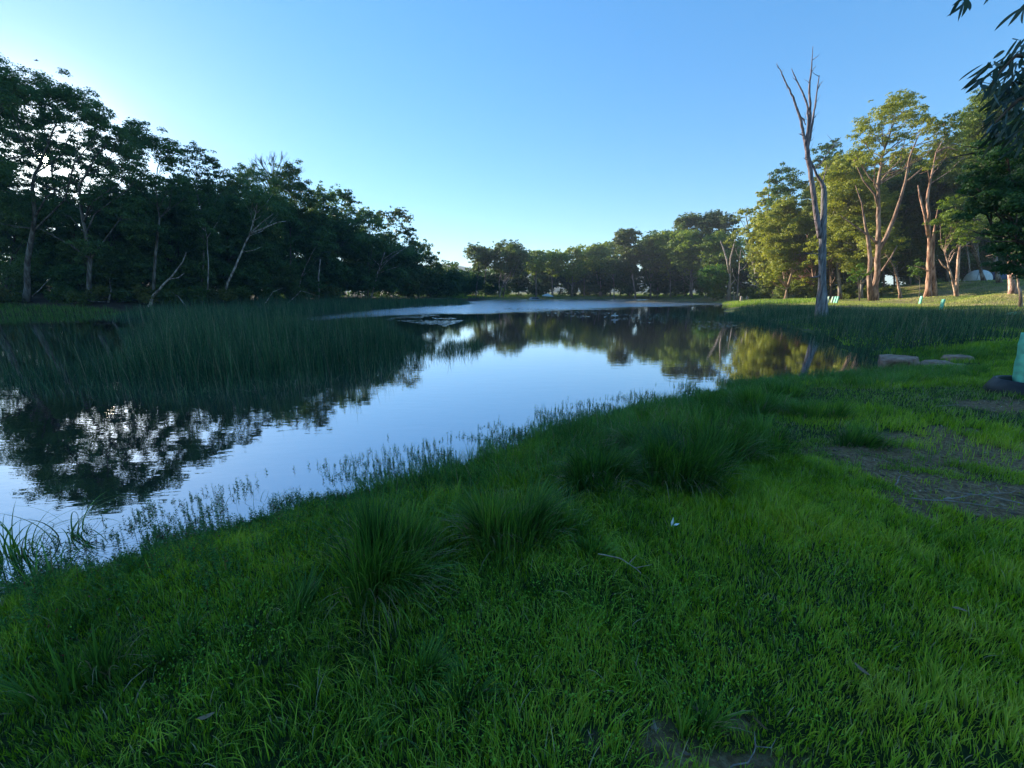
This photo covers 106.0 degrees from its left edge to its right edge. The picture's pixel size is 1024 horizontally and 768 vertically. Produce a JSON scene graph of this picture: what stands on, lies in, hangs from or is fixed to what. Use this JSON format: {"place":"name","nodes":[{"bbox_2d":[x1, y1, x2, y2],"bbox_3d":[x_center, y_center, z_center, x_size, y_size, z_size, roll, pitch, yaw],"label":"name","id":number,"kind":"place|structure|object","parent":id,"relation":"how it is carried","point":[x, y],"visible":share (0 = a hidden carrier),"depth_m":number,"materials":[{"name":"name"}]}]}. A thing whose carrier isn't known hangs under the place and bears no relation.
{"place":"outdoors","nodes":[
{"label":"outdoors","id":0,"kind":"place"},
{"bbox_2d":[36,426,721,767],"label":"long grass","id":1,"kind":"structure","parent":0,"point":[155,746],"depth_m":1.72,"materials":[{"name":"plant"}]},
{"bbox_2d":[0,299,877,592],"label":"water","id":2,"kind":"structure","parent":0,"point":[62,453],"depth_m":6.84,"materials":[{"name":"liquid"}]},
{"bbox_2d":[0,320,126,391],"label":"sparse reeds","id":3,"kind":"object","parent":2,"relation":"on","point":[57,336],"visible":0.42,"depth_m":12.84,"materials":[{"name":"plant"}]},
{"bbox_2d":[0,293,436,401],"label":"reed bed","id":4,"kind":"object","parent":2,"relation":"on","point":[196,336],"visible":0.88,"depth_m":10.13,"materials":[{"name":"plant"}]},
{"bbox_2d":[98,291,473,320],"bbox_3d":[-22.595,-13.150,59.214,28.020,2.905,66.406,3,13,12],"label":"reed bed","id":5,"kind":"object","parent":2,"relation":"on","point":[398,302],"visible":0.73,"depth_m":47.01,"materials":[{"name":"plant"}]},
{"bbox_2d":[431,332,490,359],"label":"sparse reeds","id":6,"kind":"object","parent":2,"relation":"on","point":[449,344],"visible":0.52,"depth_m":13.23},
{"bbox_2d":[0,362,990,684],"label":"water edge plants","id":7,"kind":"object","parent":2,"relation":"on","point":[156,542],"visible":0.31,"depth_m":3.01,"materials":[{"name":"plant"}]},
{"bbox_2d":[714,298,1023,362],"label":"reed bed","id":8,"kind":"object","parent":2,"relation":"on","point":[950,323],"visible":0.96,"depth_m":17.79,"materials":[{"name":"plant"}]},
{"bbox_2d":[0,280,1023,767],"bbox_3d":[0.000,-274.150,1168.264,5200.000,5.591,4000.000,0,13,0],"label":"ground","id":9,"kind":"structure","parent":0,"point":[668,736],"depth_m":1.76,"materials":[{"name":"plant"}]},
{"bbox_2d":[0,58,47,219],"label":"gum tree","id":10,"kind":"object","parent":9,"relation":"on","point":[8,99],"visible":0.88,"depth_m":31.65,"materials":[{"name":"green plant"}]},
{"bbox_2d":[0,187,47,293],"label":"gum tree","id":11,"kind":"object","parent":9,"relation":"on","point":[8,269],"visible":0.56,"depth_m":40.10,"materials":[{"name":"green plant"}]},
{"bbox_2d":[9,192,71,293],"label":"gum tree","id":12,"kind":"object","parent":9,"relation":"on","point":[44,251],"visible":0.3,"depth_m":42.10,"materials":[{"name":"green plant"}]},
{"bbox_2d":[0,501,99,582],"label":"strap sedge","id":13,"kind":"object","parent":9,"relation":"on","point":[13,547],"visible":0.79,"depth_m":2.87,"materials":[{"name":"plant"}]},
{"bbox_2d":[0,52,133,301],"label":"gum tree","id":14,"kind":"object","parent":9,"relation":"on","point":[51,94],"visible":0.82,"depth_m":34.52,"materials":[{"name":"green plant"}]},
{"bbox_2d":[0,302,148,314],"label":"shore grass","id":15,"kind":"structure","parent":9,"relation":"on","point":[45,310],"depth_m":36.31,"materials":[{"name":"plant"}]},
{"bbox_2d":[38,198,115,284],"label":"gum tree","id":16,"kind":"object","parent":9,"relation":"on","point":[68,254],"visible":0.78,"depth_m":41.16,"materials":[{"name":"green plant"}]},
{"bbox_2d":[0,82,154,265],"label":"gum tree","id":17,"kind":"object","parent":9,"relation":"on","point":[39,144],"visible":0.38,"depth_m":43.62,"materials":[{"name":"green plant"}]},
{"bbox_2d":[0,608,159,716],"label":"grass tussock","id":18,"kind":"object","parent":9,"relation":"on","point":[97,654],"depth_m":1.61,"materials":[{"name":"plant"}]},
{"bbox_2d":[0,126,164,301],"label":"gum tree","id":19,"kind":"object","parent":9,"relation":"on","point":[95,189],"visible":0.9,"depth_m":37.43,"materials":[{"name":"green plant"}]},
{"bbox_2d":[77,181,143,291],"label":"gum tree","id":20,"kind":"object","parent":9,"relation":"on","point":[106,228],"visible":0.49,"depth_m":43.16,"materials":[{"name":"green plant"}]},
{"bbox_2d":[91,182,175,283],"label":"gum tree","id":21,"kind":"object","parent":9,"relation":"on","point":[136,253],"visible":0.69,"depth_m":43.89,"materials":[{"name":"green plant"}]},
{"bbox_2d":[115,117,207,299],"bbox_3d":[-38.375,-18.628,43.077,9.352,18.275,7.319,10,17,37],"label":"gum tree","id":22,"kind":"object","parent":9,"relation":"on","point":[184,181],"visible":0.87,"depth_m":41.19,"materials":[{"name":"green plant"}]},
{"bbox_2d":[139,258,188,296],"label":"forest bush","id":23,"kind":"object","parent":9,"relation":"on","point":[167,273],"visible":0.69,"depth_m":46.24,"materials":[{"name":"green plant"}]},
{"bbox_2d":[117,599,216,703],"bbox_3d":[-1.535,1.162,1.713,0.268,0.294,0.546,0,13,0],"label":"grass tussock","id":24,"kind":"object","parent":9,"relation":"on","point":[180,631],"depth_m":1.72,"materials":[{"name":"plant"}]},
{"bbox_2d":[124,176,215,266],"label":"gum tree","id":25,"kind":"object","parent":9,"relation":"on","point":[174,216],"visible":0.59,"depth_m":47.03,"materials":[{"name":"green plant"}]},
{"bbox_2d":[170,253,217,297],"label":"forest bush","id":26,"kind":"object","parent":9,"relation":"on","point":[191,279],"visible":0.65,"depth_m":49.71,"materials":[{"name":"green plant"}]},
{"bbox_2d":[164,182,233,277],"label":"gum tree","id":27,"kind":"object","parent":9,"relation":"on","point":[220,204],"visible":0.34,"depth_m":50.07,"materials":[{"name":"green plant"}]},
{"bbox_2d":[177,206,227,289],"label":"gum tree","id":28,"kind":"object","parent":9,"relation":"on","point":[203,216],"visible":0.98,"depth_m":47.01,"materials":[{"name":"green plant"}]},
{"bbox_2d":[171,140,242,285],"bbox_3d":[-36.712,-20.153,48.567,8.968,18.877,5.139,0,13,0],"label":"gum tree","id":29,"kind":"object","parent":9,"relation":"on","point":[204,187],"visible":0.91,"depth_m":47.02,"materials":[{"name":"green plant"}]},
{"bbox_2d":[199,179,255,292],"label":"gum tree","id":30,"kind":"object","parent":9,"relation":"on","point":[236,234],"visible":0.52,"depth_m":54.44,"materials":[{"name":"green plant"}]},
{"bbox_2d":[217,200,286,298],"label":"gum tree","id":31,"kind":"object","parent":9,"relation":"on","point":[266,251],"visible":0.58,"depth_m":57.34,"materials":[{"name":"green plant"}]},
{"bbox_2d":[213,162,298,242],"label":"gum tree","id":32,"kind":"object","parent":9,"relation":"on","point":[249,173],"visible":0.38,"depth_m":55.47,"materials":[{"name":"green plant"}]},
{"bbox_2d":[223,182,293,300],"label":"gum tree","id":33,"kind":"object","parent":9,"relation":"on","point":[260,199],"visible":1,"depth_m":48.36,"materials":[{"name":"green plant"}]},
{"bbox_2d":[258,201,309,290],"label":"gum tree","id":34,"kind":"object","parent":9,"relation":"on","point":[297,222],"visible":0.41,"depth_m":64.26,"materials":[{"name":"green plant"}]},
{"bbox_2d":[236,561,338,633],"bbox_3d":[-1.084,1.098,2.013,0.490,0.217,0.457,0,13,0],"label":"grass tussock","id":35,"kind":"object","parent":9,"relation":"on","point":[304,591],"depth_m":2.00,"materials":[{"name":"plant"}]},
{"bbox_2d":[263,158,331,298],"bbox_3d":[-37.531,-25.427,66.647,17.404,21.124,8.502,11,17,39],"label":"gum tree","id":36,"kind":"object","parent":9,"relation":"on","point":[294,186],"visible":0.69,"depth_m":61.61,"materials":[{"name":"green plant"}]},
{"bbox_2d":[292,257,329,297],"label":"forest bush","id":37,"kind":"object","parent":9,"relation":"on","point":[310,280],"visible":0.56,"depth_m":68.56,"materials":[{"name":"green plant"}]},
{"bbox_2d":[282,208,357,298],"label":"gum tree","id":38,"kind":"object","parent":9,"relation":"on","point":[307,248],"visible":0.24,"depth_m":68.54,"materials":[{"name":"green plant"}]},
{"bbox_2d":[316,258,353,294],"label":"forest bush","id":39,"kind":"object","parent":9,"relation":"on","point":[337,277],"visible":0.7,"depth_m":74.72,"materials":[{"name":"green plant"}]},
{"bbox_2d":[301,180,374,279],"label":"gum tree","id":40,"kind":"object","parent":9,"relation":"on","point":[332,210],"visible":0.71,"depth_m":70.36,"materials":[{"name":"green plant"}]},
{"bbox_2d":[309,212,366,275],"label":"gum tree","id":41,"kind":"object","parent":9,"relation":"on","point":[346,245],"visible":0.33,"depth_m":73.73,"materials":[{"name":"green plant"}]},
{"bbox_2d":[334,228,386,299],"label":"gum tree","id":42,"kind":"object","parent":9,"relation":"on","point":[357,257],"visible":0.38,"depth_m":82.20,"materials":[{"name":"green plant"}]},
{"bbox_2d":[343,258,380,296],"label":"forest bush","id":43,"kind":"object","parent":9,"relation":"on","point":[363,283],"visible":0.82,"depth_m":81.11,"materials":[{"name":"green plant"}]},
{"bbox_2d":[327,708,405,767],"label":"grass tussock","id":44,"kind":"object","parent":9,"relation":"on","point":[372,733],"depth_m":1.40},
{"bbox_2d":[352,206,401,297],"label":"gum tree","id":45,"kind":"object","parent":9,"relation":"on","point":[379,239],"visible":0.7,"depth_m":76.53,"materials":[{"name":"green plant"}]},
{"bbox_2d":[370,205,417,297],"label":"gum tree","id":46,"kind":"object","parent":9,"relation":"on","point":[399,213],"visible":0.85,"depth_m":82.07,"materials":[{"name":"green plant"}]},
{"bbox_2d":[295,477,493,655],"bbox_3d":[-0.677,0.930,2.220,1.280,0.593,1.010,13,18,43],"label":"grass tussock","id":47,"kind":"object","parent":9,"relation":"on","point":[385,554],"depth_m":2.12,"materials":[{"name":"plant"}]},
{"bbox_2d":[364,235,425,294],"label":"gum tree","id":48,"kind":"object","parent":9,"relation":"on","point":[407,257],"visible":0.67,"depth_m":87.38,"materials":[{"name":"green plant"}]},
{"bbox_2d":[394,265,434,297],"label":"forest bush","id":49,"kind":"object","parent":9,"relation":"on","point":[420,280],"visible":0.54,"depth_m":96.31,"materials":[{"name":"green plant"}]},
{"bbox_2d":[381,623,466,713],"bbox_3d":[-0.352,1.199,1.644,0.304,0.198,0.441,4,14,16],"label":"grass tussock","id":50,"kind":"object","parent":9,"relation":"on","point":[429,665],"depth_m":1.65,"materials":[{"name":"plant"}]},
{"bbox_2d":[406,237,447,297],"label":"gum tree","id":51,"kind":"object","parent":9,"relation":"on","point":[429,259],"visible":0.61,"depth_m":98.57,"materials":[{"name":"green plant"}]},
{"bbox_2d":[432,260,471,297],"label":"forest bush","id":52,"kind":"object","parent":9,"relation":"on","point":[455,275],"visible":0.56,"depth_m":109.21,"materials":[{"name":"green plant"}]},
{"bbox_2d":[425,649,506,734],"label":"grass tussock","id":53,"kind":"object","parent":9,"relation":"on","point":[483,691],"depth_m":1.56,"materials":[{"name":"plant"}]},
{"bbox_2d":[463,242,493,296],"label":"gum tree","id":54,"kind":"object","parent":9,"relation":"on","point":[481,255],"visible":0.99,"depth_m":123.02,"materials":[{"name":"green plant"}]},
{"bbox_2d":[418,470,590,576],"bbox_3d":[-0.055,0.860,2.582,1.287,0.533,0.810,-3,14,-13],"label":"grass tussock","id":55,"kind":"object","parent":9,"relation":"on","point":[487,522],"depth_m":2.51,"materials":[{"name":"plant"}]},
{"bbox_2d":[487,238,533,297],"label":"gum tree","id":56,"kind":"object","parent":9,"relation":"on","point":[514,258],"visible":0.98,"depth_m":121.27,"materials":[{"name":"green plant"}]},
{"bbox_2d":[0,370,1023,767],"bbox_3d":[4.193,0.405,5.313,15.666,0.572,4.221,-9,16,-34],"label":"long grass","id":57,"kind":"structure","parent":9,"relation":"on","point":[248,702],"depth_m":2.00,"materials":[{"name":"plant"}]},
{"bbox_2d":[524,249,551,296],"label":"gum tree","id":58,"kind":"object","parent":9,"relation":"on","point":[540,258],"visible":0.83,"depth_m":129.52,"materials":[{"name":"green plant"}]},
{"bbox_2d":[557,246,590,296],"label":"gum tree","id":59,"kind":"object","parent":9,"relation":"on","point":[575,271],"visible":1,"depth_m":132.97,"materials":[{"name":"green plant"}]},
{"bbox_2d":[550,498,599,541],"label":"grass tussock","id":60,"kind":"object","parent":9,"relation":"on","point":[572,523],"depth_m":2.66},
{"bbox_2d":[566,532,626,563],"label":"grass tussock","id":61,"kind":"object","parent":9,"relation":"on","point":[593,548],"depth_m":2.41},
{"bbox_2d":[582,241,613,296],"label":"gum tree","id":62,"kind":"object","parent":9,"relation":"on","point":[599,250],"visible":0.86,"depth_m":135.17,"materials":[{"name":"green plant"}]},
{"bbox_2d":[585,266,615,295],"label":"gum tree","id":63,"kind":"object","parent":9,"relation":"on","point":[606,283],"visible":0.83,"depth_m":139.68,"materials":[{"name":"green plant"}]},
{"bbox_2d":[532,434,681,504],"bbox_3d":[0.715,0.727,3.370,1.339,0.543,1.031,-5,14,-22],"label":"grass tussock","id":64,"kind":"object","parent":9,"relation":"on","point":[584,475],"depth_m":3.33,"materials":[{"name":"plant"}]},
{"bbox_2d":[467,237,783,295],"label":"deep wood","id":65,"kind":"object","parent":9,"relation":"on","point":[507,291],"visible":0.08,"depth_m":148.30,"materials":[{"name":"green plant"}]},
{"bbox_2d":[611,228,645,299],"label":"gum tree","id":66,"kind":"object","parent":9,"relation":"on","point":[623,239],"visible":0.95,"depth_m":119.94,"materials":[{"name":"green plant"}]},
{"bbox_2d":[612,267,647,296],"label":"gum tree","id":67,"kind":"object","parent":9,"relation":"on","point":[626,284],"visible":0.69,"depth_m":133.57,"materials":[{"name":"green plant"}]},
{"bbox_2d":[592,411,684,463],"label":"grass tussock","id":68,"kind":"object","parent":9,"relation":"on","point":[626,434],"depth_m":4.16,"materials":[{"name":"plant"}]},
{"bbox_2d":[629,229,667,298],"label":"gum tree","id":69,"kind":"object","parent":9,"relation":"on","point":[648,263],"visible":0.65,"depth_m":122.15,"materials":[{"name":"green plant"}]},
{"bbox_2d":[637,265,673,296],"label":"gum tree","id":70,"kind":"object","parent":9,"relation":"on","point":[658,282],"visible":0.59,"depth_m":130.58,"materials":[{"name":"green plant"}]},
{"bbox_2d":[648,227,676,296],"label":"gum tree","id":71,"kind":"object","parent":9,"relation":"on","point":[664,240],"visible":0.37,"depth_m":119.15,"materials":[{"name":"green plant"}]},
{"bbox_2d":[345,342,993,493],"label":"long grass","id":72,"kind":"structure","parent":9,"relation":"on","point":[563,427],"depth_m":5.02,"materials":[{"name":"plant"}]},
{"bbox_2d":[664,224,713,297],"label":"gum tree","id":73,"kind":"object","parent":9,"relation":"on","point":[684,253],"visible":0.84,"depth_m":108.63,"materials":[{"name":"green plant"}]},
{"bbox_2d":[612,415,782,503],"bbox_3d":[1.536,0.633,3.516,1.442,0.633,1.555,0,13,0],"label":"grass tussock","id":74,"kind":"object","parent":9,"relation":"on","point":[700,467],"depth_m":3.34,"materials":[{"name":"plant"}]},
{"bbox_2d":[694,209,732,240],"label":"gum tree","id":75,"kind":"object","parent":9,"relation":"on","point":[708,223],"visible":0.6,"depth_m":108.27,"materials":[{"name":"green plant"}]},
{"bbox_2d":[697,264,733,299],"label":"gum tree","id":76,"kind":"object","parent":9,"relation":"on","point":[711,277],"visible":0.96,"depth_m":85.98,"materials":[{"name":"green plant"}]},
{"bbox_2d":[675,675,756,751],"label":"grass tussock","id":77,"kind":"object","parent":9,"relation":"on","point":[715,725],"depth_m":1.41,"materials":[{"name":"plant"}]},
{"bbox_2d":[693,229,746,288],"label":"gum tree","id":78,"kind":"object","parent":9,"relation":"on","point":[717,257],"visible":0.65,"depth_m":100.45,"materials":[{"name":"green plant"}]},
{"bbox_2d":[658,409,800,467],"bbox_3d":[2.135,0.523,3.855,1.355,0.586,1.144,0,13,0],"label":"grass tussock","id":79,"kind":"object","parent":9,"relation":"on","point":[740,444],"depth_m":3.79,"materials":[{"name":"plant"}]},
{"bbox_2d":[716,381,801,417],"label":"grass tussock","id":80,"kind":"object","parent":9,"relation":"on","point":[745,396],"depth_m":5.53,"materials":[{"name":"plant"}]},
{"bbox_2d":[718,407,806,455],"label":"grass tussock","id":81,"kind":"object","parent":9,"relation":"on","point":[764,426],"depth_m":4.12,"materials":[{"name":"plant"}]},
{"bbox_2d":[504,339,1023,453],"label":"grass","id":82,"kind":"structure","parent":9,"relation":"on","point":[999,366],"depth_m":5.73,"materials":[{"name":"plant"}]},
{"bbox_2d":[739,210,788,287],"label":"gum tree","id":83,"kind":"object","parent":9,"relation":"on","point":[758,267],"visible":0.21,"depth_m":75.59,"materials":[{"name":"green plant"}]},
{"bbox_2d":[749,195,816,293],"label":"gum tree","id":84,"kind":"object","parent":9,"relation":"on","point":[785,229],"visible":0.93,"depth_m":64.95,"materials":[{"name":"green plant"}]},
{"bbox_2d":[761,250,817,298],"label":"gum tree","id":85,"kind":"object","parent":9,"relation":"on","point":[800,266],"visible":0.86,"depth_m":64.86,"materials":[{"name":"green plant"}]},
{"bbox_2d":[763,161,816,298],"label":"gum tree","id":86,"kind":"object","parent":9,"relation":"on","point":[780,189],"visible":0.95,"depth_m":66.66,"materials":[{"name":"green plant"}]},
{"bbox_2d":[754,378,825,400],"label":"grass tussock","id":87,"kind":"object","parent":9,"relation":"on","point":[791,388],"depth_m":6.22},
{"bbox_2d":[587,397,1023,765],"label":"leaf litter","id":88,"kind":"object","parent":9,"relation":"on","point":[654,726],"visible":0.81,"depth_m":3.24,"materials":[{"name":"plant"}]},
{"bbox_2d":[776,48,840,316],"bbox_3d":[19.286,-12.524,25.318,6.050,16.465,0.777,0,13,0],"label":"dead tree","id":89,"kind":"object","parent":9,"relation":"on","point":[820,221],"visible":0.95,"depth_m":25.27,"materials":[{"name":"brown wood"}]},
{"bbox_2d":[798,208,845,298],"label":"gum tree","id":90,"kind":"object","parent":9,"relation":"on","point":[831,257],"visible":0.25,"depth_m":60.64,"materials":[{"name":"green plant"}]},
{"bbox_2d":[774,393,870,421],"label":"grass tussock","id":91,"kind":"object","parent":9,"relation":"on","point":[812,409],"depth_m":5.04,"materials":[{"name":"plant"}]},
{"bbox_2d":[803,148,882,298],"bbox_3d":[51.240,-24.631,58.994,21.337,23.286,9.931,-13,18,-43],"label":"gum tree","id":92,"kind":"object","parent":9,"relation":"on","point":[841,171],"visible":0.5,"depth_m":55.24,"materials":[{"name":"green plant"}]},
{"bbox_2d":[802,173,912,298],"bbox_3d":[51.137,-21.947,57.384,11.537,18.273,18.678,12,18,41],"label":"gum tree","id":93,"kind":"object","parent":9,"relation":"on","point":[848,231],"visible":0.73,"depth_m":53.35,"materials":[{"name":"green plant"}]},
{"bbox_2d":[825,419,906,454],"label":"grass tussock","id":94,"kind":"object","parent":9,"relation":"on","point":[856,436],"depth_m":3.99,"materials":[{"name":"plant"}]},
{"bbox_2d":[840,88,952,300],"bbox_3d":[46.280,-22.668,48.108,11.132,24.826,8.275,-8,16,-32],"label":"gum tree","id":95,"kind":"object","parent":9,"relation":"on","point":[889,109],"visible":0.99,"depth_m":46.67,"materials":[{"name":"green plant"}]},
{"bbox_2d":[876,169,944,285],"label":"gum tree","id":96,"kind":"object","parent":9,"relation":"on","point":[892,184],"visible":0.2,"depth_m":57.79,"materials":[{"name":"green plant"}]},
{"bbox_2d":[808,279,1023,317],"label":"meadow grass","id":97,"kind":"structure","parent":9,"relation":"on","point":[942,296],"depth_m":39.63,"materials":[{"name":"plant"}]},
{"bbox_2d":[893,156,971,268],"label":"gum tree","id":98,"kind":"object","parent":9,"relation":"on","point":[919,226],"visible":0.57,"depth_m":55.15,"materials":[{"name":"green plant"}]},
{"bbox_2d":[914,110,976,296],"bbox_3d":[48.435,-20.777,45.163,7.788,20.926,4.731,-5,14,-21],"label":"gum tree","id":99,"kind":"object","parent":9,"relation":"on","point":[931,290],"visible":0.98,"depth_m":44.19,"materials":[{"name":"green plant"}]},
{"bbox_2d":[923,194,988,295],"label":"gum tree","id":100,"kind":"object","parent":9,"relation":"on","point":[947,214],"visible":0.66,"depth_m":42.71,"materials":[{"name":"green plant"}]},
{"bbox_2d":[940,239,987,279],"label":"gum tree","id":101,"kind":"object","parent":9,"relation":"on","point":[963,260],"visible":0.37,"depth_m":68.82,"materials":[{"name":"green plant"}]},
{"bbox_2d":[926,149,1023,280],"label":"gum tree","id":102,"kind":"object","parent":9,"relation":"on","point":[949,179],"visible":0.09,"depth_m":50.31,"materials":[{"name":"green plant"}]},
{"bbox_2d":[939,83,1023,282],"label":"gum tree","id":103,"kind":"object","parent":9,"relation":"on","point":[975,117],"visible":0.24,"depth_m":47.33,"materials":[{"name":"green plant"}]},
{"bbox_2d":[944,118,1023,279],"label":"gum tree","id":104,"kind":"object","parent":9,"relation":"on","point":[1006,199],"visible":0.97,"depth_m":14.66,"materials":[{"name":"green plant"}]},
{"bbox_2d":[948,0,1023,160],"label":"gum tree","id":105,"kind":"object","parent":9,"relation":"on","point":[997,132],"visible":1,"depth_m":2.99,"materials":[{"name":"green plant"}]},
{"bbox_2d":[983,375,1023,395],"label":"rock","id":106,"kind":"object","parent":9,"relation":"on","point":[999,383],"visible":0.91,"depth_m":5.93,"materials":[{"name":"stone"}]},
{"bbox_2d":[0,0,1023,284],"label":"sky","id":107,"kind":"structure","parent":0,"point":[542,124],"materials":[{"name":"blue"}]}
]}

